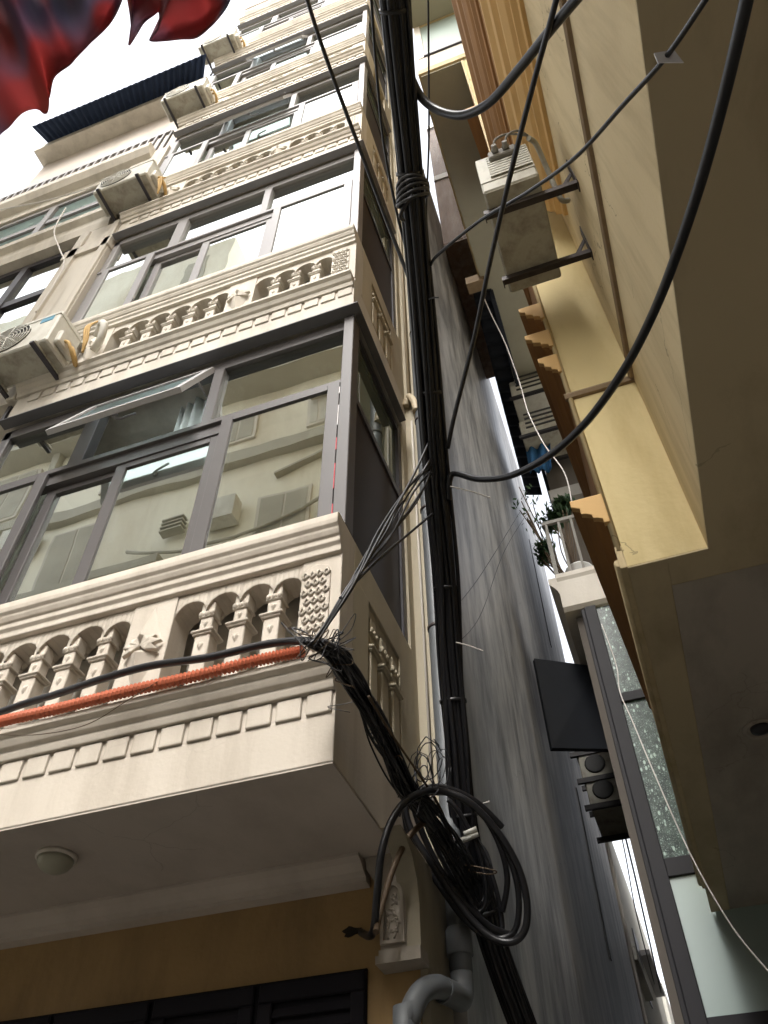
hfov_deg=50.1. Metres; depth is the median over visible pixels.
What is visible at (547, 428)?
outdoor unit
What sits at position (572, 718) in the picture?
signboard
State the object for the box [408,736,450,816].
wire tangle
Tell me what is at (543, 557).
potted plant
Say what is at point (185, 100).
outdoor unit
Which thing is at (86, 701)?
corrugated conduit
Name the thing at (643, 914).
cable
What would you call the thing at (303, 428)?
window
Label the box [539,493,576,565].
potted plant
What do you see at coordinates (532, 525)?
trailing plant
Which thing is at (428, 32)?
cable
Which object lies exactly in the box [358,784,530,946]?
cable coil
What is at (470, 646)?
wire stub
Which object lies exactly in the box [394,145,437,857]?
waste pipe
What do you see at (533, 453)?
hanging cloth
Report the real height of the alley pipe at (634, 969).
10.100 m
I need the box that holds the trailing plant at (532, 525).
[512,484,560,567]
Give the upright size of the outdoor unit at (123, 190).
0.740 m
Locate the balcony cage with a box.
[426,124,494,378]
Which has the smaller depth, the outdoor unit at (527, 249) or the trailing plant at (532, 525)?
the outdoor unit at (527, 249)
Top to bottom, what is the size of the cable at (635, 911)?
0.814 m
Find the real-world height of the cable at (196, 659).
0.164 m
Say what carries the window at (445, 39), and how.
in the corner building
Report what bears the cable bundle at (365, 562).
attached to the cable bundle at (411, 197)
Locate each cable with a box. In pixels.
[0,637,309,715]
[305,0,406,277]
[370,0,403,244]
[412,0,582,119]
[426,0,429,223]
[429,0,708,266]
[446,0,558,448]
[446,0,753,499]
[622,840,654,984]
[625,839,661,992]
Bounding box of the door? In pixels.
[0,968,367,1023]
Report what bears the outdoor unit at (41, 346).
attached to the townhouse
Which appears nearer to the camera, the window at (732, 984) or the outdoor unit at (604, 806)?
the window at (732, 984)
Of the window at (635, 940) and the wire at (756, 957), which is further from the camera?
the window at (635, 940)
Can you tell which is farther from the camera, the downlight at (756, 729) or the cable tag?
the downlight at (756, 729)
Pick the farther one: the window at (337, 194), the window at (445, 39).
the window at (445, 39)
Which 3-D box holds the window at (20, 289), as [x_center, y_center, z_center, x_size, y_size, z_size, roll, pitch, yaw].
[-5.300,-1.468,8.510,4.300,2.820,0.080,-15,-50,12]
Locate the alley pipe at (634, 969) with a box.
[605,842,648,1023]
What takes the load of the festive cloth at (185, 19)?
attached to the festive cloth at (43, 43)
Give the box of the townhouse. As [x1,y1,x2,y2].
[0,0,643,1023]
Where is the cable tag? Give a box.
[654,51,683,62]
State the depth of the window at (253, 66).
12.92 m
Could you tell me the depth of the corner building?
4.08 m
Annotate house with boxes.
[0,54,205,442]
[609,842,667,1023]
[661,982,674,1023]
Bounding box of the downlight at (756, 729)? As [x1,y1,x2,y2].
[742,718,767,738]
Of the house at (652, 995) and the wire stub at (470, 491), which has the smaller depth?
the wire stub at (470, 491)
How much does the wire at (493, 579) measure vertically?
3.207 m
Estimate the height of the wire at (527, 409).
3.415 m
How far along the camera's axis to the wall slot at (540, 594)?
14.82 m
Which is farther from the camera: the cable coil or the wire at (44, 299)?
the wire at (44, 299)
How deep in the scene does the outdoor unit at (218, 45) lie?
13.81 m
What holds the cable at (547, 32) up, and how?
attached to the cable bundle at (411, 197)
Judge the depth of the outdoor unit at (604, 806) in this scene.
9.31 m
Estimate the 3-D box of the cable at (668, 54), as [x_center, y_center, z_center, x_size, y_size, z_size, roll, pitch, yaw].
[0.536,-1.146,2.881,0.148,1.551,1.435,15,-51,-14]
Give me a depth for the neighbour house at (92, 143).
10.87 m
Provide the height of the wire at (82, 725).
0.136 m
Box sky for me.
[0,0,669,1003]
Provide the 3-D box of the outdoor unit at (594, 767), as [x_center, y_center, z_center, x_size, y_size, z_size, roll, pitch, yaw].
[2.602,3.200,9.732,0.540,0.380,0.820,-15,-50,12]
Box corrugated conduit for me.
[0,645,305,727]
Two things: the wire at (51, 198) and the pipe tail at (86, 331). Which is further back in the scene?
the wire at (51, 198)
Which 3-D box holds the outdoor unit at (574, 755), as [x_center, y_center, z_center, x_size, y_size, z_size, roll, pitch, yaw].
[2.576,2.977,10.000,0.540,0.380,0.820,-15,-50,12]
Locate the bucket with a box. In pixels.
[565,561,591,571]
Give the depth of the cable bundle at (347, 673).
3.15 m
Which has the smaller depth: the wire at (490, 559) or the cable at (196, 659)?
the cable at (196, 659)
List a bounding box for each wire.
[0,184,98,209]
[0,682,156,735]
[35,207,65,312]
[461,512,519,600]
[462,512,527,638]
[485,300,571,500]
[601,624,767,971]
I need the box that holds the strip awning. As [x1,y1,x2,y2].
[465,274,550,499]
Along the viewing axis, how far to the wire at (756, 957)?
5.13 m
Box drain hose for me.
[90,320,107,352]
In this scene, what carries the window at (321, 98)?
in the townhouse
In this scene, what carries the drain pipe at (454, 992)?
attached to the townhouse
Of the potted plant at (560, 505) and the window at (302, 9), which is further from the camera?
the window at (302, 9)
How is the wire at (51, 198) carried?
attached to the neighbour house at (92, 143)
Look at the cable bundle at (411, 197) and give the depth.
3.82 m
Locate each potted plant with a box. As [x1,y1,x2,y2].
[532,537,563,573]
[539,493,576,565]
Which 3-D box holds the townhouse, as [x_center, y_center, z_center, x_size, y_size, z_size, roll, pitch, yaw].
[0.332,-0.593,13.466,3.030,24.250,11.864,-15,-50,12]
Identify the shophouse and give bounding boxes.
[542,458,767,1023]
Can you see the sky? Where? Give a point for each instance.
(108, 65)
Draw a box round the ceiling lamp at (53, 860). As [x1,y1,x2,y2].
[35,846,77,874]
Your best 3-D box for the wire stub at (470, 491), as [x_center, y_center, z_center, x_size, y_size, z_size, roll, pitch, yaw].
[0.414,-0.098,3.949,0.187,0.095,0.012,-1,-49,0]
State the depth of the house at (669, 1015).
20.84 m
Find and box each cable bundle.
[281,613,496,889]
[306,441,433,647]
[379,0,536,1023]
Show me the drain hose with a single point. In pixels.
(100, 331)
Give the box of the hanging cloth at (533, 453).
[526,443,550,473]
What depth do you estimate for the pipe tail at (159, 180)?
8.67 m
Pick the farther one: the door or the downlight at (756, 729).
the downlight at (756, 729)
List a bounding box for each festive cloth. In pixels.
[0,0,121,134]
[127,0,229,45]
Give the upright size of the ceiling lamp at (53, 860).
0.068 m
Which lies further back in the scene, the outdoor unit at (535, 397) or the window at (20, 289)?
the outdoor unit at (535, 397)
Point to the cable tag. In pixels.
(660, 57)
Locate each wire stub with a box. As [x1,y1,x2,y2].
[450,486,490,497]
[456,642,482,651]
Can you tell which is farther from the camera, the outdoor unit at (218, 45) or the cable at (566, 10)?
the outdoor unit at (218, 45)
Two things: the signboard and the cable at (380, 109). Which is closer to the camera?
the cable at (380, 109)
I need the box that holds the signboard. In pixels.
[533,658,608,751]
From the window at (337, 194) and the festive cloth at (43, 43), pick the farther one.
the window at (337, 194)
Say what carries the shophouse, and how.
on the ground
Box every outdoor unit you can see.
[0,311,81,419]
[93,159,166,220]
[160,76,217,129]
[198,28,245,75]
[475,129,593,292]
[509,371,550,429]
[519,407,568,462]
[569,752,598,791]
[577,752,614,817]
[584,778,629,843]
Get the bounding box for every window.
[0,190,99,245]
[0,249,70,332]
[0,301,415,657]
[71,139,401,346]
[159,55,394,193]
[210,4,390,113]
[237,0,383,43]
[413,14,464,69]
[581,605,767,1023]
[632,928,652,1008]
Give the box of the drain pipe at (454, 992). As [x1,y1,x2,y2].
[393,278,473,1023]
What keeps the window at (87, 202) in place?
in the neighbour house at (92, 143)
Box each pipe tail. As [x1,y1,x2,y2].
[81,320,97,352]
[157,176,165,193]
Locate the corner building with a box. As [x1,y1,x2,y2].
[411,0,767,911]

